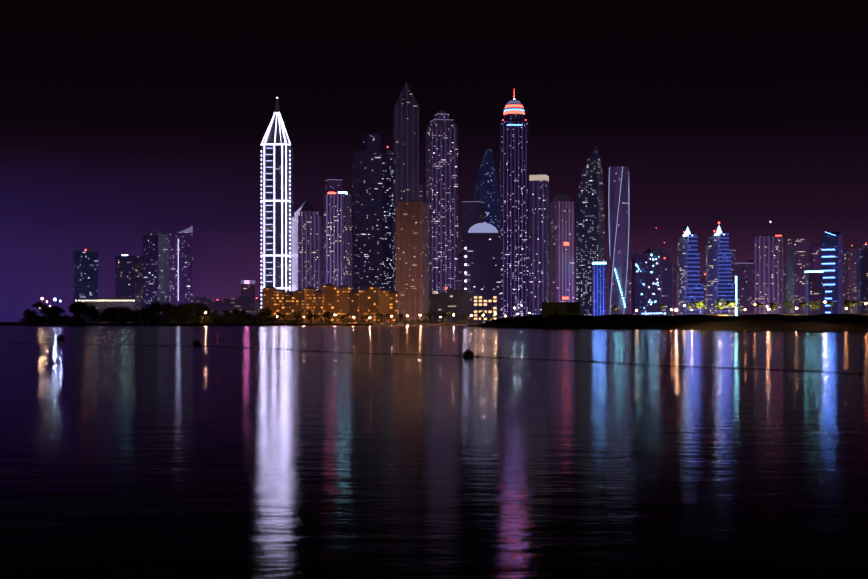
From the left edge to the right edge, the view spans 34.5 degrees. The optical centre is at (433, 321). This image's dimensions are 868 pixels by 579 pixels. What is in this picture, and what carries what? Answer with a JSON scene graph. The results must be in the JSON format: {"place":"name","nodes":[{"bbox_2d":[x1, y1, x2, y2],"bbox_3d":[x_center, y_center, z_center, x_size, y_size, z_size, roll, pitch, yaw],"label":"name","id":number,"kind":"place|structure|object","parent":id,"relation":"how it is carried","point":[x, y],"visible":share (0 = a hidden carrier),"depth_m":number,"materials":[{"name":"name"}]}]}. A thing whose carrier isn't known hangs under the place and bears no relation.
{"place":"outdoors","nodes":[
{"label":"outdoors","id":0,"kind":"place"},
{"bbox_2d":[0,322,480,325],"bbox_3d":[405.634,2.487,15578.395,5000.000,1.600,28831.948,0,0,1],"label":"shore","id":1,"kind":"structure","parent":0,"point":[175,324],"depth_m":1191.12,"materials":[{"name":"grey"}]},
{"bbox_2d":[73,249,97,316],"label":"tower","id":2,"kind":"structure","parent":1,"relation":"on","point":[85,274],"depth_m":2322.01,"materials":[{"name":"grey"}]},
{"bbox_2d":[75,293,140,322],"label":"building","id":3,"kind":"structure","parent":1,"relation":"on","point":[101,304],"depth_m":2118.47,"materials":[{"name":"grey"}]},
{"bbox_2d":[115,254,142,322],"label":"tower","id":4,"kind":"structure","parent":1,"relation":"on","point":[129,277],"depth_m":2370.77,"materials":[{"name":"grey"}]},
{"bbox_2d":[143,228,168,322],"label":"tower","id":5,"kind":"structure","parent":1,"relation":"on","point":[155,266],"depth_m":2270.62,"materials":[{"name":"grey"}]},
{"bbox_2d":[169,226,192,322],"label":"tower","id":6,"kind":"structure","parent":1,"relation":"on","point":[180,267],"depth_m":2216.39,"materials":[{"name":"purple glass"}]},
{"bbox_2d":[195,297,211,313],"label":"building","id":7,"kind":"structure","parent":1,"relation":"on","point":[203,300],"depth_m":3018.76,"materials":[{"name":"purple"}]},
{"bbox_2d":[210,299,223,315],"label":"building","id":8,"kind":"structure","parent":1,"relation":"on","point":[218,305],"depth_m":3017.86,"materials":[{"name":"purple"}]},
{"bbox_2d":[19,301,507,323],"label":"shore trees","id":9,"kind":"object","parent":1,"relation":"on","point":[186,313],"visible":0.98,"depth_m":1261.85,"materials":[{"name":"brown plant"}]},
{"bbox_2d":[263,286,277,322],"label":"building","id":10,"kind":"structure","parent":1,"relation":"on","point":[268,296],"depth_m":1529.55,"materials":[{"name":"beige"}]},
{"bbox_2d":[261,97,292,307],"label":"tower","id":11,"kind":"structure","parent":1,"relation":"on","point":[276,199],"depth_m":2312.48,"materials":[{"name":"grey metal"}]},
{"bbox_2d":[274,289,286,322],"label":"building","id":12,"kind":"structure","parent":1,"relation":"on","point":[279,300],"depth_m":1516.73,"materials":[{"name":"beige"}]},
{"bbox_2d":[284,291,293,322],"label":"building","id":13,"kind":"structure","parent":1,"relation":"on","point":[289,305],"depth_m":1512.35,"materials":[{"name":"beige"}]},
{"bbox_2d":[293,289,304,322],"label":"building","id":14,"kind":"structure","parent":1,"relation":"on","point":[299,300],"depth_m":1514.24,"materials":[{"name":"beige"}]},
{"bbox_2d":[303,286,316,322],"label":"building","id":15,"kind":"structure","parent":1,"relation":"on","point":[309,296],"depth_m":1523.57,"materials":[{"name":"beige"}]},
{"bbox_2d":[314,289,323,322],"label":"building","id":16,"kind":"structure","parent":1,"relation":"on","point":[319,302],"depth_m":1510.31,"materials":[{"name":"beige"}]},
{"bbox_2d":[322,283,336,322],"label":"building","id":17,"kind":"structure","parent":1,"relation":"on","point":[328,289],"depth_m":1525.52,"materials":[{"name":"beige"}]},
{"bbox_2d":[334,285,351,322],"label":"building","id":18,"kind":"structure","parent":1,"relation":"on","point":[342,300],"depth_m":1507.91,"materials":[{"name":"beige"}]},
{"bbox_2d":[349,288,359,322],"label":"building","id":19,"kind":"structure","parent":1,"relation":"on","point":[354,302],"depth_m":1496.88,"materials":[{"name":"beige"}]},
{"bbox_2d":[358,286,367,322],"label":"building","id":20,"kind":"structure","parent":1,"relation":"on","point":[363,290],"depth_m":1500.25,"materials":[{"name":"beige"}]},
{"bbox_2d":[368,285,379,322],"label":"building","id":21,"kind":"structure","parent":1,"relation":"on","point":[373,300],"depth_m":1495.26,"materials":[{"name":"beige"}]},
{"bbox_2d":[380,288,388,322],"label":"building","id":22,"kind":"structure","parent":1,"relation":"on","point":[384,301],"depth_m":1517.14,"materials":[{"name":"beige"}]},
{"bbox_2d":[389,290,398,322],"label":"building","id":23,"kind":"structure","parent":1,"relation":"on","point":[393,303],"depth_m":1529.68,"materials":[{"name":"beige"}]},
{"bbox_2d":[429,287,470,322],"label":"building","id":24,"kind":"structure","parent":1,"relation":"on","point":[458,301],"depth_m":1504.72,"materials":[{"name":"grey"}]},
{"bbox_2d":[204,301,866,323],"bbox_3d":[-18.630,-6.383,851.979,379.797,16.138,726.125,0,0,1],"label":"street lamps","id":25,"kind":"object","parent":1,"relation":"on","point":[634,310],"visible":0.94,"depth_m":644.26,"materials":[{"name":"grey"}]},
{"bbox_2d":[224,296,258,322],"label":"building","id":26,"kind":"structure","parent":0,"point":[248,304],"depth_m":2514.86,"materials":[{"name":"purple"}]},
{"bbox_2d":[325,179,342,193],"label":"tower","id":27,"kind":"structure","parent":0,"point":[334,185],"depth_m":3919.88,"materials":[{"name":"purple"}]},
{"bbox_2d":[352,130,381,289],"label":"tower","id":28,"kind":"structure","parent":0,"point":[367,215],"depth_m":2512.87,"materials":[{"name":"grey"}]},
{"bbox_2d":[393,82,418,206],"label":"tower","id":29,"kind":"structure","parent":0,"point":[406,129],"depth_m":2757.50,"materials":[{"name":"purple"}]},
{"bbox_2d":[419,185,422,201],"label":"tower","id":30,"kind":"structure","parent":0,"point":[421,192],"depth_m":4186.14,"materials":[{"name":"purple"}]},
{"bbox_2d":[0,325,867,578],"bbox_3d":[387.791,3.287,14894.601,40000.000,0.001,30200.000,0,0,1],"label":"sea water","id":31,"kind":"structure","parent":0,"point":[177,456],"depth_m":34.86,"materials":[{"name":"black liquid"}]},
{"bbox_2d":[241,280,254,298],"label":"building","id":32,"kind":"structure","parent":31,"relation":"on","point":[247,287],"depth_m":2614.88,"materials":[{"name":"purple"}]},
{"bbox_2d":[292,193,321,290],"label":"tower","id":33,"kind":"structure","parent":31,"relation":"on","point":[306,245],"depth_m":2263.67,"materials":[{"name":"purple glass"}]},
{"bbox_2d":[322,228,323,285],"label":"tower","id":34,"kind":"structure","parent":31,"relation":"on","point":[322,256],"depth_m":4066.26,"materials":[{"name":"purple"}]},
{"bbox_2d":[324,191,350,287],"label":"tower","id":35,"kind":"structure","parent":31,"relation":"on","point":[337,239],"depth_m":2311.80,"materials":[{"name":"purple glass"}]},
{"bbox_2d":[351,237,351,287],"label":"tower","id":36,"kind":"structure","parent":31,"relation":"on","point":[351,262],"depth_m":4188.43,"materials":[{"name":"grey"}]},
{"bbox_2d":[382,146,395,290],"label":"tower","id":37,"kind":"structure","parent":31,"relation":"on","point":[389,220],"depth_m":2658.56,"materials":[{"name":"grey"}]},
{"bbox_2d":[396,198,428,322],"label":"tower","id":38,"kind":"structure","parent":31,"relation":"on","point":[412,252],"depth_m":2207.84,"materials":[{"name":"brown"}]},
{"bbox_2d":[16,334,867,373],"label":"buoy line","id":39,"kind":"object","parent":31,"relation":"on","point":[468,353],"visible":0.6,"depth_m":129.81,"materials":[{"name":"black"}]},
{"bbox_2d":[458,252,461,288],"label":"tower","id":40,"kind":"structure","parent":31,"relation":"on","point":[460,271],"depth_m":4177.68,"materials":[{"name":"purple"}]},
{"bbox_2d":[462,201,484,288],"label":"tower","id":41,"kind":"structure","parent":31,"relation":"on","point":[472,213],"depth_m":2658.27,"materials":[{"name":"purple"}]},
{"bbox_2d":[464,223,499,322],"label":"tower","id":42,"kind":"structure","parent":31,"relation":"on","point":[482,263],"depth_m":2153.39,"materials":[{"name":"grey"}]},
{"bbox_2d":[529,175,548,315],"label":"tower","id":43,"kind":"structure","parent":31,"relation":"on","point":[538,239],"depth_m":2452.13,"materials":[{"name":"purple glass"}]},
{"bbox_2d":[549,194,573,301],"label":"tower","id":44,"kind":"structure","parent":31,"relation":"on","point":[561,247],"depth_m":2351.56,"materials":[{"name":"purple"}]},
{"bbox_2d":[593,262,605,315],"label":"tower","id":45,"kind":"structure","parent":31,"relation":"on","point":[599,288],"depth_m":2298.33,"materials":[{"name":"blue glass"}]},
{"bbox_2d":[606,283,608,314],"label":"building","id":46,"kind":"structure","parent":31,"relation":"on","point":[607,298],"depth_m":3010.41,"materials":[{"name":"purple"}]},
{"bbox_2d":[628,256,630,313],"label":"building","id":47,"kind":"structure","parent":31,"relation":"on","point":[629,266],"depth_m":3429.25,"materials":[{"name":"purple"}]},
{"bbox_2d":[631,253,646,314],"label":"tower","id":48,"kind":"structure","parent":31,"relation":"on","point":[639,283],"depth_m":2795.91,"materials":[{"name":"blue glass"}]},
{"bbox_2d":[644,248,650,257],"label":"tower","id":49,"kind":"structure","parent":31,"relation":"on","point":[647,252],"depth_m":3915.84,"materials":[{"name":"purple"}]},
{"bbox_2d":[660,271,661,314],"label":"building","id":50,"kind":"structure","parent":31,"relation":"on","point":[660,291],"depth_m":3019.07,"materials":[{"name":"purple"}]},
{"bbox_2d":[662,257,672,315],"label":"tower","id":51,"kind":"structure","parent":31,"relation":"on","point":[667,283],"depth_m":2694.18,"materials":[{"name":"purple"}]},
{"bbox_2d":[673,264,676,314],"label":"building","id":52,"kind":"structure","parent":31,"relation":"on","point":[675,288],"depth_m":3367.47,"materials":[{"name":"purple"}]},
{"bbox_2d":[677,231,687,314],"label":"tower","id":53,"kind":"structure","parent":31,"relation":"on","point":[682,246],"depth_m":2513.89,"materials":[{"name":"grey"}]},
{"bbox_2d":[700,274,705,313],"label":"building","id":54,"kind":"structure","parent":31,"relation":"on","point":[702,280],"depth_m":3108.93,"materials":[{"name":"purple"}]},
{"bbox_2d":[703,268,705,279],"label":"tower","id":55,"kind":"structure","parent":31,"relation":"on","point":[704,272],"depth_m":3765.31,"materials":[{"name":"purple"}]},
{"bbox_2d":[706,230,718,313],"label":"tower","id":56,"kind":"structure","parent":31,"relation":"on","point":[712,246],"depth_m":2512.49,"materials":[{"name":"grey"}]},
{"bbox_2d":[734,268,748,280],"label":"building","id":57,"kind":"structure","parent":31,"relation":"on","point":[742,273],"depth_m":2975.13,"materials":[{"name":"purple"}]},
{"bbox_2d":[732,276,753,315],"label":"tower","id":58,"kind":"structure","parent":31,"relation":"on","point":[744,293],"depth_m":2689.93,"materials":[{"name":"purple"}]},
{"bbox_2d":[735,263,753,280],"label":"tower","id":59,"kind":"structure","parent":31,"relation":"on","point":[746,266],"depth_m":3077.65,"materials":[{"name":"purple"}]},
{"bbox_2d":[754,269,754,313],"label":"tower","id":60,"kind":"structure","parent":31,"relation":"on","point":[754,291],"depth_m":2866.46,"materials":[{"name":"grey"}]},
{"bbox_2d":[783,261,786,313],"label":"building","id":61,"kind":"structure","parent":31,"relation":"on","point":[784,284],"depth_m":2937.35,"materials":[{"name":"purple"}]},
{"bbox_2d":[787,236,809,313],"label":"tower","id":62,"kind":"structure","parent":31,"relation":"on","point":[798,257],"depth_m":2539.20,"materials":[{"name":"purple"}]},
{"bbox_2d":[805,271,822,314],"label":"tower","id":63,"kind":"structure","parent":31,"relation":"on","point":[813,286],"depth_m":2289.18,"materials":[{"name":"purple"}]},
{"bbox_2d":[810,243,821,270],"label":"tower","id":64,"kind":"structure","parent":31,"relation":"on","point":[815,257],"depth_m":2908.34,"materials":[{"name":"purple"}]},
{"bbox_2d":[822,232,842,313],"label":"skyscraper","id":65,"kind":"structure","parent":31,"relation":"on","point":[832,256],"depth_m":2439.91,"materials":[{"name":"blue glass"}]},
{"bbox_2d":[843,245,860,313],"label":"skyscraper","id":66,"kind":"structure","parent":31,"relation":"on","point":[849,273],"depth_m":2585.33,"materials":[{"name":"purple"}]},
{"bbox_2d":[856,243,867,313],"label":"tower","id":67,"kind":"structure","parent":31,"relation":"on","point":[862,277],"depth_m":2386.43,"materials":[{"name":"purple"}]},
{"bbox_2d":[0,0,867,321],"label":"sky","id":68,"kind":"structure","parent":0,"point":[122,121],"materials":[{"name":"purple"}]},
{"bbox_2d":[426,111,457,291],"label":"tower","id":69,"kind":"structure","parent":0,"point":[442,166],"depth_m":2406.38,"materials":[{"name":"purple glass"}]},
{"bbox_2d":[474,149,498,232],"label":"tower","id":70,"kind":"structure","parent":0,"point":[486,188],"depth_m":2707.03,"materials":[{"name":"blue glass"}]},
{"bbox_2d":[500,96,528,317],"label":"tower","id":71,"kind":"structure","parent":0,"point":[514,207],"depth_m":2401.90,"materials":[{"name":"purple glass"}]},
{"bbox_2d":[464,314,867,330],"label":"embankment","id":72,"kind":"structure","parent":0,"point":[838,322],"depth_m":613.44,"materials":[{"name":"grey"}]},
{"bbox_2d":[541,302,580,316],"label":"pavilion","id":73,"kind":"structure","parent":72,"relation":"on","point":[560,308],"depth_m":727.71,"materials":[{"name":"brown"}]},
{"bbox_2d":[577,146,603,315],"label":"tower","id":74,"kind":"structure","parent":72,"relation":"on","point":[590,223],"depth_m":2601.75,"materials":[{"name":"grey"}]},
{"bbox_2d":[609,166,628,314],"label":"tower","id":75,"kind":"structure","parent":72,"relation":"on","point":[618,230],"depth_m":2508.78,"materials":[{"name":"purple glass"}]},
{"bbox_2d":[647,229,669,314],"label":"tower","id":76,"kind":"structure","parent":72,"relation":"on","point":[653,282],"depth_m":2844.35,"materials":[{"name":"grey"}]},
{"bbox_2d":[658,242,671,270],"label":"tower","id":77,"kind":"structure","parent":72,"relation":"on","point":[665,253],"depth_m":4063.01,"materials":[{"name":"purple"}]},
{"bbox_2d":[683,226,703,313],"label":"tower","id":78,"kind":"structure","parent":72,"relation":"on","point":[694,289],"depth_m":2497.54,"materials":[{"name":"blue glass"}]},
{"bbox_2d":[714,222,735,315],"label":"tower","id":79,"kind":"structure","parent":72,"relation":"on","point":[726,288],"depth_m":2496.05,"materials":[{"name":"blue glass"}]},
{"bbox_2d":[729,250,735,280],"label":"building","id":80,"kind":"structure","parent":72,"relation":"on","point":[733,259],"depth_m":3760.45,"materials":[{"name":"purple"}]},
{"bbox_2d":[611,299,867,315],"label":"trees","id":81,"kind":"object","parent":72,"relation":"on","point":[700,303],"visible":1,"depth_m":582.80,"materials":[{"name":"green plant"}]},
{"bbox_2d":[747,260,754,280],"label":"building","id":82,"kind":"structure","parent":72,"relation":"on","point":[750,261],"depth_m":3647.65,"materials":[{"name":"purple"}]},
{"bbox_2d":[755,221,782,313],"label":"tower","id":83,"kind":"structure","parent":72,"relation":"on","point":[768,269],"depth_m":2491.23,"materials":[{"name":"purple"}]}
]}

